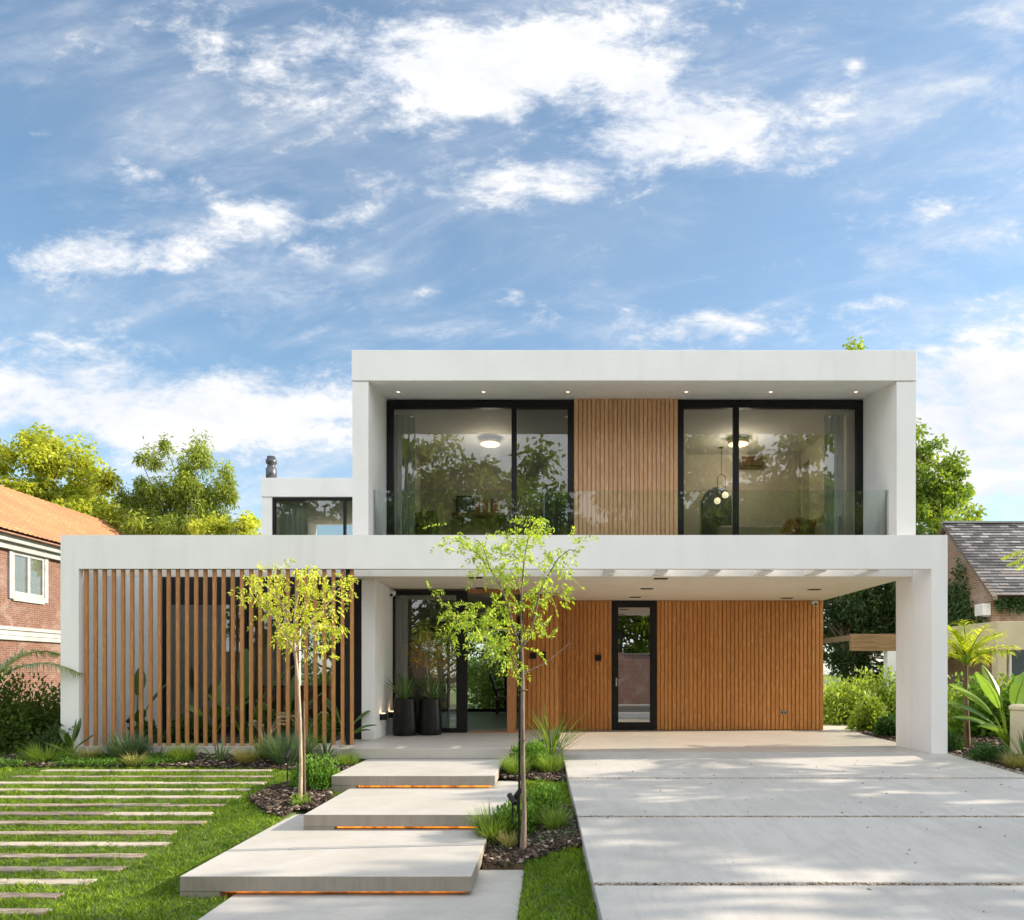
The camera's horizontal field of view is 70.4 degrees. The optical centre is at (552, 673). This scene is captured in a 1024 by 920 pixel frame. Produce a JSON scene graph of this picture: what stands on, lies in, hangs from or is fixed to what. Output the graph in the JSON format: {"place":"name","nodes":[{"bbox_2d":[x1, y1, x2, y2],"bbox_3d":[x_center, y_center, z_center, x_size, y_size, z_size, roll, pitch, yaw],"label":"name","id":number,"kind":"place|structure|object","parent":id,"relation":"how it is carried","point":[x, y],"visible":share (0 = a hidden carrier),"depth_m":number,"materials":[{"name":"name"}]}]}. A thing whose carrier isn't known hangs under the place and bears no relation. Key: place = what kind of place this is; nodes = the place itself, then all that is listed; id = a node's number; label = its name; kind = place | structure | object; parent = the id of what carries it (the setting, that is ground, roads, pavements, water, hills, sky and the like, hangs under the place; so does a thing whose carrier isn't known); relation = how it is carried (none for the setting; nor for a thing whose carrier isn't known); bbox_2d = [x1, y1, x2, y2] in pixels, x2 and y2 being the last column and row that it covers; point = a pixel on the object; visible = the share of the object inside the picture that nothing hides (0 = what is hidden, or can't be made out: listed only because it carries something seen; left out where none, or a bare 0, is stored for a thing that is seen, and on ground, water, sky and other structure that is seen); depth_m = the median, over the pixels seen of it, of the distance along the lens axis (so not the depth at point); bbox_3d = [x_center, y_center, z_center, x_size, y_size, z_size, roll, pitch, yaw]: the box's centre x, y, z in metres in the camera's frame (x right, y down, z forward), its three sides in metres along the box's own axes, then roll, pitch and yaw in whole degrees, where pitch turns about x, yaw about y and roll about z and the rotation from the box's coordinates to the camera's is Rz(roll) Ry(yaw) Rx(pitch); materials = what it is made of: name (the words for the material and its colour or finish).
{"place":"outdoors","nodes":[
{"label":"outdoors","id":0,"kind":"place"},
{"bbox_2d":[164,738,340,742],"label":"patio soil","id":1,"kind":"structure","parent":0,"point":[228,740],"depth_m":12.70,"materials":[{"name":"brown soil"}]},
{"bbox_2d":[162,714,220,742],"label":"round bush","id":2,"kind":"object","parent":1,"relation":"on","point":[182,731],"visible":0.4,"depth_m":11.65,"materials":[{"name":"green plant"}]},
{"bbox_2d":[201,649,300,741],"bbox_3d":[-4.976,0.382,11.902,1.550,1.588,0.567,0,0,0],"label":"paddle leaf plant","id":3,"kind":"object","parent":1,"relation":"on","point":[246,676],"visible":0.51,"depth_m":12.06,"materials":[{"name":"green plant"}]},
{"bbox_2d":[238,708,294,742],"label":"round bush","id":4,"kind":"object","parent":1,"relation":"on","point":[255,736],"visible":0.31,"depth_m":11.59,"materials":[{"name":"green plant"}]},
{"bbox_2d":[302,713,340,742],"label":"round bush","id":5,"kind":"object","parent":1,"relation":"on","point":[319,729],"visible":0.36,"depth_m":12.05,"materials":[{"name":"green plant"}]},
{"bbox_2d":[198,870,523,919],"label":"path","id":6,"kind":"structure","parent":0,"point":[493,894],"depth_m":5.26,"materials":[{"name":"concrete"}]},
{"bbox_2d":[0,674,1016,919],"bbox_3d":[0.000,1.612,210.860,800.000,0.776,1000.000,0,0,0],"label":"ground","id":7,"kind":"structure","parent":0,"point":[160,850],"depth_m":6.58,"materials":[{"name":"green plant"}]},
{"bbox_2d":[0,437,30,492],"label":"broadleaf tree","id":8,"kind":"object","parent":7,"relation":"on","point":[5,469],"visible":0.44,"depth_m":35.31,"materials":[{"name":"green plant"}]},
{"bbox_2d":[0,669,41,753],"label":"garden bush","id":9,"kind":"object","parent":7,"relation":"on","point":[9,710],"visible":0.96,"depth_m":10.98,"materials":[{"name":"green plant"}]},
{"bbox_2d":[3,672,60,752],"bbox_3d":[-8.209,0.639,11.501,1.902,1.334,1.144,0,0,0],"label":"garden bush","id":10,"kind":"object","parent":7,"relation":"on","point":[52,708],"visible":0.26,"depth_m":11.44,"materials":[{"name":"green plant"}]},
{"bbox_2d":[0,892,64,899],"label":"sleeper strip","id":11,"kind":"object","parent":7,"relation":"on","point":[6,895],"visible":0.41,"depth_m":5.45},
{"bbox_2d":[0,648,83,750],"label":"palm tree","id":12,"kind":"object","parent":7,"relation":"on","point":[12,660],"visible":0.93,"depth_m":11.00,"materials":[{"name":"green plant"}]},
{"bbox_2d":[0,878,97,885],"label":"sleeper strip","id":13,"kind":"object","parent":7,"relation":"on","point":[59,881],"visible":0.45,"depth_m":5.78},
{"bbox_2d":[0,842,106,847],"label":"sleeper strip","id":14,"kind":"object","parent":7,"relation":"on","point":[59,844],"visible":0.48,"depth_m":6.73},
{"bbox_2d":[0,811,111,816],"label":"sleeper strip","id":15,"kind":"object","parent":7,"relation":"on","point":[37,814],"visible":0.45,"depth_m":7.73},
{"bbox_2d":[0,795,122,799],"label":"sleeper strip","id":16,"kind":"object","parent":7,"relation":"on","point":[74,797],"visible":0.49,"depth_m":8.42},
{"bbox_2d":[0,485,124,705],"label":"brick house","id":17,"kind":"structure","parent":7,"relation":"on","point":[33,529],"depth_m":25.35,"materials":[{"name":"red brick"}]},
{"bbox_2d":[8,550,47,604],"bbox_3d":[-17.965,-3.320,24.860,0.069,1.800,1.840,0,0,0],"label":"window","id":18,"kind":"structure","parent":17,"relation":"in","point":[27,573],"depth_m":24.80,"materials":[{"name":"white glass"}]},
{"bbox_2d":[0,866,126,872],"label":"sleeper strip","id":19,"kind":"object","parent":7,"relation":"on","point":[51,869],"visible":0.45,"depth_m":6.11,"materials":[{"name":"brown wood"}]},
{"bbox_2d":[6,422,127,532],"bbox_3d":[-24.593,-5.580,36.883,6.956,13.871,6.274,0,0,-33],"label":"broadleaf tree","id":20,"kind":"object","parent":7,"relation":"on","point":[46,461],"visible":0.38,"depth_m":35.93,"materials":[{"name":"green plant"}]},
{"bbox_2d":[0,853,147,859],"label":"sleeper strip","id":21,"kind":"object","parent":7,"relation":"on","point":[12,856],"visible":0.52,"depth_m":6.43,"materials":[{"name":"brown wood"}]},
{"bbox_2d":[0,781,162,785],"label":"sleeper strip","id":22,"kind":"object","parent":7,"relation":"on","point":[86,783],"visible":0.43,"depth_m":9.07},
{"bbox_2d":[0,803,168,807],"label":"sleeper strip","id":23,"kind":"object","parent":7,"relation":"on","point":[30,805],"visible":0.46,"depth_m":8.09,"materials":[{"name":"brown wood"}]},
{"bbox_2d":[0,821,206,825],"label":"sleeper strip","id":24,"kind":"object","parent":7,"relation":"on","point":[95,823],"visible":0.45,"depth_m":7.41,"materials":[{"name":"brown wood"}]},
{"bbox_2d":[50,830,176,836],"bbox_3d":[-4.301,1.607,7.110,1.182,0.100,0.169,0,0,0],"label":"sleeper strip","id":25,"kind":"object","parent":7,"relation":"on","point":[112,833],"visible":0.45,"depth_m":7.08,"materials":[{"name":"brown wood"}]},
{"bbox_2d":[0,788,249,791],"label":"sleeper strip","id":26,"kind":"object","parent":7,"relation":"on","point":[114,790],"visible":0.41,"depth_m":8.73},
{"bbox_2d":[11,775,271,778],"bbox_3d":[-5.317,1.387,9.413,3.349,0.100,0.135,0,0,0],"label":"sleeper strip","id":27,"kind":"object","parent":7,"relation":"on","point":[163,777],"visible":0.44,"depth_m":9.38,"materials":[{"name":"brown wood"}]},
{"bbox_2d":[40,769,272,772],"bbox_3d":[-5.307,1.351,9.740,3.070,0.100,0.145,0,0,0],"label":"sleeper strip","id":28,"kind":"object","parent":7,"relation":"on","point":[162,770],"visible":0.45,"depth_m":9.68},
{"bbox_2d":[106,812,213,817],"bbox_3d":[-4.202,1.550,7.768,1.079,0.100,0.175,0,0,0],"label":"sleeper strip","id":29,"kind":"object","parent":7,"relation":"on","point":[141,814],"visible":0.43,"depth_m":7.75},
{"bbox_2d":[111,429,239,534],"bbox_3d":[-19.370,-5.505,36.843,6.529,13.721,5.192,0,0,26],"label":"broadleaf tree","id":30,"kind":"object","parent":7,"relation":"on","point":[178,498],"visible":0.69,"depth_m":36.41,"materials":[{"name":"green plant"}]},
{"bbox_2d":[2,756,351,769],"bbox_3d":[-6.125,1.270,10.200,6.750,0.099,1.280,0,0,0],"label":"planting bed","id":31,"kind":"object","parent":7,"relation":"on","point":[259,766],"visible":0.17,"depth_m":9.95,"materials":[{"name":"brown soil"}]},
{"bbox_2d":[18,719,73,755],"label":"garden bush","id":32,"kind":"object","parent":31,"relation":"on","point":[53,734],"visible":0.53,"depth_m":10.65,"materials":[{"name":"green plant"}]},
{"bbox_2d":[43,718,94,753],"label":"paddle leaf plant","id":33,"kind":"object","parent":31,"relation":"on","point":[67,737],"visible":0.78,"depth_m":10.53,"materials":[{"name":"green plant"}]},
{"bbox_2d":[0,751,196,768],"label":"ground cover","id":34,"kind":"object","parent":31,"relation":"on","point":[68,757],"visible":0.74,"depth_m":10.06,"materials":[{"name":"green plant"}]},
{"bbox_2d":[158,740,204,761],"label":"grass tuft","id":35,"kind":"object","parent":31,"relation":"on","point":[182,753],"visible":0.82,"depth_m":10.18,"materials":[{"name":"green plant"}]},
{"bbox_2d":[120,795,240,799],"bbox_3d":[-4.313,1.482,8.426,1.357,0.100,0.157,0,0,0],"label":"sleeper strip","id":36,"kind":"object","parent":7,"relation":"on","point":[128,797],"visible":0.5,"depth_m":8.38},
{"bbox_2d":[187,509,261,534],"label":"broadleaf tree","id":37,"kind":"object","parent":7,"relation":"on","point":[246,524],"visible":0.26,"depth_m":32.25,"materials":[{"name":"green plant"}]},
{"bbox_2d":[256,790,321,816],"bbox_3d":[-2.970,1.417,8.585,1.060,0.193,1.950,0,0,0],"label":"planting bed","id":38,"kind":"object","parent":7,"relation":"on","point":[284,814],"visible":0.15,"depth_m":7.79,"materials":[{"name":"brown soil"}]},
{"bbox_2d":[287,752,340,789],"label":"round bush","id":39,"kind":"object","parent":38,"relation":"on","point":[319,774],"visible":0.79,"depth_m":8.76,"materials":[{"name":"green plant"}]},
{"bbox_2d":[301,628,331,684],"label":"garden tree","id":40,"kind":"object","parent":7,"relation":"on","point":[319,675],"visible":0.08,"depth_m":24.80,"materials":[{"name":"green plant"}]},
{"bbox_2d":[79,727,560,758],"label":"terrace","id":41,"kind":"structure","parent":7,"relation":"on","point":[462,746],"depth_m":10.86,"materials":[{"name":"concrete"}]},
{"bbox_2d":[392,698,417,735],"bbox_3d":[-2.560,0.758,12.580,0.428,0.637,0.428,0,0,0],"label":"plant pot","id":42,"kind":"object","parent":41,"relation":"on","point":[404,717],"visible":0.98,"depth_m":12.41,"materials":[{"name":"black ceramic"}]},
{"bbox_2d":[386,670,423,698],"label":"potted plant","id":43,"kind":"object","parent":42,"relation":"on","point":[405,686],"visible":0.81,"depth_m":12.52,"materials":[{"name":"green plant"}]},
{"bbox_2d":[417,698,441,734],"bbox_3d":[-2.155,0.758,12.720,0.428,0.637,0.428,0,0,0],"label":"plant pot","id":44,"kind":"object","parent":41,"relation":"on","point":[429,718],"visible":0.94,"depth_m":12.55,"materials":[{"name":"black ceramic"}]},
{"bbox_2d":[401,631,452,697],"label":"potted tree","id":45,"kind":"object","parent":44,"relation":"on","point":[437,648],"visible":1,"depth_m":12.71,"materials":[{"name":"green plant"}]},
{"bbox_2d":[180,814,486,898],"bbox_3d":[-1.710,1.660,6.670,2.200,0.260,2.420,0,0,0],"label":"concrete step","id":46,"kind":"object","parent":7,"relation":"on","point":[290,854],"visible":0.77,"depth_m":5.86,"materials":[{"name":"concrete"}]},
{"bbox_2d":[304,781,520,829],"bbox_3d":[-1.415,1.510,8.190,2.030,0.260,2.240,0,0,0],"label":"concrete step","id":47,"kind":"object","parent":7,"relation":"on","point":[402,807],"visible":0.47,"depth_m":7.45,"materials":[{"name":"concrete"}]},
{"bbox_2d":[331,759,503,792],"bbox_3d":[-1.670,1.360,9.520,1.960,0.260,1.680,0,0,0],"label":"concrete step","id":48,"kind":"object","parent":7,"relation":"on","point":[426,773],"visible":0.8,"depth_m":8.88,"materials":[{"name":"concrete"}]},
{"bbox_2d":[430,632,501,708],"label":"garden tree","id":49,"kind":"object","parent":7,"relation":"on","point":[441,671],"visible":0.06,"depth_m":27.04,"materials":[{"name":"green plant"}]},
{"bbox_2d":[468,646,518,708],"bbox_3d":[-1.528,0.171,23.574,3.323,2.401,1.344,0,0,0],"label":"hedge shrub","id":50,"kind":"object","parent":7,"relation":"on","point":[485,699],"visible":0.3,"depth_m":23.45,"materials":[{"name":"green plant"}]},
{"bbox_2d":[468,632,518,691],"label":"garden tree","id":51,"kind":"object","parent":7,"relation":"on","point":[484,640],"visible":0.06,"depth_m":24.50,"materials":[{"name":"green plant"}]},
{"bbox_2d":[61,350,947,753],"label":"modern house","id":52,"kind":"structure","parent":7,"relation":"on","point":[679,614],"depth_m":13.03,"materials":[{"name":"paint"}]},
{"bbox_2d":[162,577,340,732],"bbox_3d":[-5.169,-0.335,13.219,3.857,2.830,0.102,0,0,0],"label":"living room window","id":53,"kind":"structure","parent":52,"relation":"in","point":[164,579],"depth_m":13.18,"materials":[{"name":"black metal"}]},
{"bbox_2d":[263,685,331,722],"bbox_3d":[-5.229,0.645,15.285,2.660,0.770,0.510,0,0,0],"label":"cabinet","id":54,"kind":"object","parent":52,"relation":"on","point":[310,697],"visible":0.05,"depth_m":15.06,"materials":[{"name":"brown wood"}]},
{"bbox_2d":[273,498,351,534],"bbox_3d":[-4.704,-2.925,15.929,2.868,1.850,0.102,0,0,0],"label":"rear block window","id":55,"kind":"structure","parent":52,"relation":"in","point":[344,500],"depth_m":15.89,"materials":[{"name":"black metal"}]},
{"bbox_2d":[308,628,519,711],"bbox_3d":[-3.260,-0.085,20.199,7.280,2.330,0.102,0,0,0],"label":"garden window","id":56,"kind":"structure","parent":52,"relation":"in","point":[448,709],"depth_m":20.16,"materials":[{"name":"black metal"}]},
{"bbox_2d":[415,510,440,534],"bbox_3d":[-2.310,-2.546,14.283,0.780,1.132,0.840,0,0,31],"label":"armchair","id":57,"kind":"object","parent":52,"relation":"on","point":[425,518],"visible":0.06,"depth_m":13.91,"materials":[{"name":"fabric"}]},
{"bbox_2d":[393,590,467,732],"bbox_3d":[-2.224,-0.210,13.218,1.347,2.580,0.164,0,0,0],"label":"entrance window","id":58,"kind":"structure","parent":52,"relation":"in","point":[461,682],"depth_m":13.14,"materials":[{"name":"black metal"}]},
{"bbox_2d":[452,512,508,526],"bbox_3d":[-1.616,-3.449,16.284,1.255,0.250,0.347,0,0,0],"label":"console table","id":59,"kind":"object","parent":52,"relation":"attached to","point":[462,515],"depth_m":16.15,"materials":[{"name":"brown wood"}]},
{"bbox_2d":[387,401,573,534],"bbox_3d":[-1.300,-3.455,13.119,3.370,2.930,0.102,0,0,0],"label":"sliding window","id":60,"kind":"structure","parent":52,"relation":"in","point":[513,406],"depth_m":13.08,"materials":[{"name":"black metal"}]},
{"bbox_2d":[506,593,517,731],"bbox_3d":[-0.767,-0.188,13.730,0.155,2.528,1.120,0,0,0],"label":"entrance door","id":61,"kind":"structure","parent":52,"relation":"in","point":[511,683],"depth_m":13.17,"materials":[{"name":"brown wood"}]},
{"bbox_2d":[612,601,656,729],"bbox_3d":[1.720,-0.167,15.225,0.934,2.706,0.149,0,0,0],"label":"side door","id":62,"kind":"structure","parent":52,"relation":"in","point":[652,605],"depth_m":15.21,"materials":[{"name":"black metal"}]},
{"bbox_2d":[739,456,761,469],"bbox_3d":[4.338,-4.599,15.856,0.466,0.243,0.202,0,0,0],"label":"air conditioner","id":63,"kind":"object","parent":52,"relation":"attached to","point":[750,462],"visible":1,"depth_m":15.76,"materials":[{"name":"plastic"}]},
{"bbox_2d":[717,522,823,534],"bbox_3d":[4.415,-2.500,14.435,2.030,1.040,1.150,0,0,0],"label":"upholstered sofa","id":64,"kind":"object","parent":52,"relation":"on","point":[760,530],"visible":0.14,"depth_m":14.78,"materials":[{"name":"beige fabric"}]},
{"bbox_2d":[678,401,862,534],"bbox_3d":[3.933,-3.455,13.119,3.345,2.930,0.102,0,0,0],"label":"sliding window","id":65,"kind":"structure","parent":52,"relation":"in","point":[735,406],"depth_m":13.08,"materials":[{"name":"black metal"}]},
{"bbox_2d":[0,730,1023,866],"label":"bark mulch","id":66,"kind":"object","parent":7,"relation":"on","point":[278,799],"visible":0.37,"depth_m":8.39,"materials":[{"name":"brown wood"}]},
{"bbox_2d":[13,738,75,762],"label":"grass tuft","id":67,"kind":"object","parent":66,"relation":"on","point":[47,752],"visible":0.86,"depth_m":10.16,"materials":[{"name":"green plant"}]},
{"bbox_2d":[90,728,163,758],"bbox_3d":[-6.123,1.000,10.399,1.118,0.514,1.096,0,0,-36],"label":"grass tuft","id":68,"kind":"object","parent":66,"relation":"on","point":[117,748],"visible":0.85,"depth_m":10.29,"materials":[{"name":"green plant"}]},
{"bbox_2d":[251,726,318,765],"bbox_3d":[-3.708,1.002,10.113,1.073,0.555,1.038,0,0,0],"label":"grass tuft","id":69,"kind":"object","parent":66,"relation":"on","point":[277,751],"visible":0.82,"depth_m":9.96,"materials":[{"name":"green plant"}]},
{"bbox_2d":[228,558,358,798],"bbox_3d":[-2.928,0.082,8.270,1.620,2.882,0.931,0,0,0],"label":"young tree","id":70,"kind":"object","parent":66,"relation":"in","point":[311,589],"visible":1,"depth_m":8.23,"materials":[{"name":"green plant"}]},
{"bbox_2d":[455,797,521,842],"bbox_3d":[-0.571,1.395,6.881,0.746,0.406,0.804,0,0,0],"label":"grass tuft","id":71,"kind":"object","parent":66,"relation":"on","point":[486,830],"visible":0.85,"depth_m":6.76,"materials":[{"name":"green plant"}]},
{"bbox_2d":[422,515,599,849],"bbox_3d":[-0.392,0.100,6.474,1.610,3.134,1.011,0,0,0],"label":"young tree","id":72,"kind":"object","parent":66,"relation":"in","point":[522,841],"visible":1,"depth_m":6.48,"materials":[{"name":"green plant"}]},
{"bbox_2d":[520,777,565,820],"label":"round bush","id":73,"kind":"object","parent":66,"relation":"on","point":[539,798],"visible":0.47,"depth_m":7.28,"materials":[{"name":"green plant"}]},
{"bbox_2d":[513,701,594,759],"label":"tall grass","id":74,"kind":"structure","parent":66,"relation":"on","point":[555,736],"depth_m":10.32,"materials":[{"name":"green plant"}]},
{"bbox_2d":[533,799,580,829],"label":"grass tuft","id":75,"kind":"object","parent":66,"relation":"on","point":[554,821],"visible":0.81,"depth_m":6.88,"materials":[{"name":"green plant"}]},
{"bbox_2d":[948,619,1020,747],"bbox_3d":[6.740,0.222,11.831,1.514,2.118,1.610,0,0,0],"label":"palm tree","id":76,"kind":"object","parent":66,"relation":"on","point":[965,651],"visible":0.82,"depth_m":11.71,"materials":[{"name":"green plant"}]},
{"bbox_2d":[483,833,579,862],"bbox_3d":[-0.185,1.537,7.185,0.890,0.214,1.950,0,0,0],"label":"planting bed","id":77,"kind":"object","parent":7,"relation":"on","point":[549,852],"visible":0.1,"depth_m":6.26,"materials":[{"name":"brown soil"}]},
{"bbox_2d":[487,798,540,840],"bbox_3d":[-0.364,1.394,6.997,0.564,0.426,0.533,0,0,0],"label":"round bush","id":78,"kind":"object","parent":77,"relation":"on","point":[531,821],"visible":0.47,"depth_m":6.93,"materials":[{"name":"green plant"}]},
{"bbox_2d":[823,674,865,725],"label":"garden shrub","id":79,"kind":"object","parent":7,"relation":"on","point":[837,713],"visible":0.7,"depth_m":17.09,"materials":[{"name":"green plant"}]},
{"bbox_2d":[823,581,895,689],"bbox_3d":[10.849,-1.517,25.749,5.085,5.729,3.722,0,0,0],"label":"broadleaf tree","id":80,"kind":"object","parent":7,"relation":"on","point":[853,618],"visible":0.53,"depth_m":25.21,"materials":[{"name":"green plant"}]},
{"bbox_2d":[823,634,895,690],"bbox_3d":[11.020,0.068,24.860,2.803,2.664,3.000,0,0,0],"label":"pergola","id":81,"kind":"object","parent":7,"relation":"on","point":[886,643],"visible":0.62,"depth_m":23.36,"materials":[{"name":"brown wood"}]},
{"bbox_2d":[823,521,930,667],"bbox_3d":[13.548,-2.398,30.054,6.534,7.489,4.083,0,0,0],"label":"broadleaf tree","id":82,"kind":"object","parent":7,"relation":"on","point":[918,532],"visible":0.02,"depth_m":29.37,"materials":[{"name":"green plant"}]},
{"bbox_2d":[866,664,895,719],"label":"garden shrub","id":83,"kind":"object","parent":7,"relation":"on","point":[888,696],"visible":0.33,"depth_m":17.33,"materials":[{"name":"green plant"}]},
{"bbox_2d":[861,732,998,745],"bbox_3d":[7.469,1.210,13.928,2.695,0.001,4.167,0,0,7],"label":"planting bed","id":84,"kind":"object","parent":7,"relation":"on","point":[895,739],"visible":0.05,"depth_m":13.42,"materials":[{"name":"brown soil"}]},
{"bbox_2d":[845,686,889,730],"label":"garden shrub","id":85,"kind":"object","parent":84,"relation":"on","point":[868,711],"visible":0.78,"depth_m":15.06,"materials":[{"name":"green plant"}]},
{"bbox_2d":[872,712,895,735],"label":"garden shrub","id":86,"kind":"object","parent":84,"relation":"on","point":[885,725],"visible":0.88,"depth_m":13.80,"materials":[{"name":"green plant"}]},
{"bbox_2d":[948,672,1008,737],"bbox_3d":[8.039,0.634,13.752,1.213,1.344,0.995,0,0,19],"label":"garden shrub","id":87,"kind":"object","parent":84,"relation":"on","point":[978,692],"visible":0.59,"depth_m":13.60,"materials":[{"name":"green plant"}]},
{"bbox_2d":[916,417,987,534],"bbox_3d":[17.181,-5.115,32.735,7.223,12.923,4.982,0,0,-12],"label":"broadleaf tree","id":88,"kind":"object","parent":7,"relation":"on","point":[936,495],"visible":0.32,"depth_m":31.73,"materials":[{"name":"green plant"}]},
{"bbox_2d":[938,521,1023,697],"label":"brick house","id":89,"kind":"structure","parent":7,"relation":"on","point":[980,549],"depth_m":22.55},
{"bbox_2d":[948,557,1023,626],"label":"ivy","id":90,"kind":"object","parent":89,"relation":"attached to","point":[1004,603],"visible":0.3,"depth_m":22.91,"materials":[{"name":"green plant"}]},
{"bbox_2d":[1008,650,1023,682],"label":"window","id":91,"kind":"structure","parent":89,"relation":"in","point":[1015,665],"depth_m":21.67,"materials":[{"name":"grey glass"}]},
{"bbox_2d":[948,750,1023,771],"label":"planting bed","id":92,"kind":"object","parent":7,"relation":"on","point":[992,762],"visible":0.12,"depth_m":10.10,"materials":[{"name":"brown soil"}]},
{"bbox_2d":[948,665,1023,750],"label":"banana plant","id":93,"kind":"object","parent":92,"relation":"on","point":[989,686],"visible":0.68,"depth_m":11.29,"materials":[{"name":"green plant"}]},
{"bbox_2d":[964,739,1009,761],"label":"bush","id":94,"kind":"object","parent":92,"relation":"on","point":[984,750],"visible":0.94,"depth_m":10.17,"materials":[{"name":"green plant"}]},
{"bbox_2d":[1009,704,1023,755],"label":"utility cabinet","id":95,"kind":"object","parent":92,"relation":"on","point":[1016,717],"visible":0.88,"depth_m":10.75,"materials":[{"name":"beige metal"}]},
{"bbox_2d":[0,0,1023,673],"label":"sky","id":96,"kind":"structure","parent":0,"point":[207,207],"materials":[{"name":"blue"}]},
{"bbox_2d":[559,724,1004,755],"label":"carport floor","id":97,"kind":"structure","parent":0,"point":[833,738],"depth_m":12.72,"materials":[{"name":"concrete"}]},
{"bbox_2d":[562,752,1023,919],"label":"driveway","id":98,"kind":"structure","parent":0,"point":[792,849],"depth_m":6.31,"materials":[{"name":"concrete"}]},
{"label":"planting bed","id":99,"kind":"structure","parent":0,"visible":0},
{"bbox_2d":[496,751,536,774],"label":"grass tuft","id":100,"kind":"object","parent":99,"relation":"on","point":[511,768],"visible":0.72,"depth_m":9.42,"materials":[{"name":"green plant"}]},
{"bbox_2d":[508,737,549,767],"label":"round bush","id":101,"kind":"object","parent":99,"relation":"on","point":[537,745],"visible":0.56,"depth_m":9.84,"materials":[{"name":"green plant"}]},
{"bbox_2d":[526,749,569,772],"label":"grass tuft","id":102,"kind":"object","parent":99,"relation":"on","point":[550,764],"visible":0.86,"depth_m":9.60,"materials":[{"name":"green plant"}]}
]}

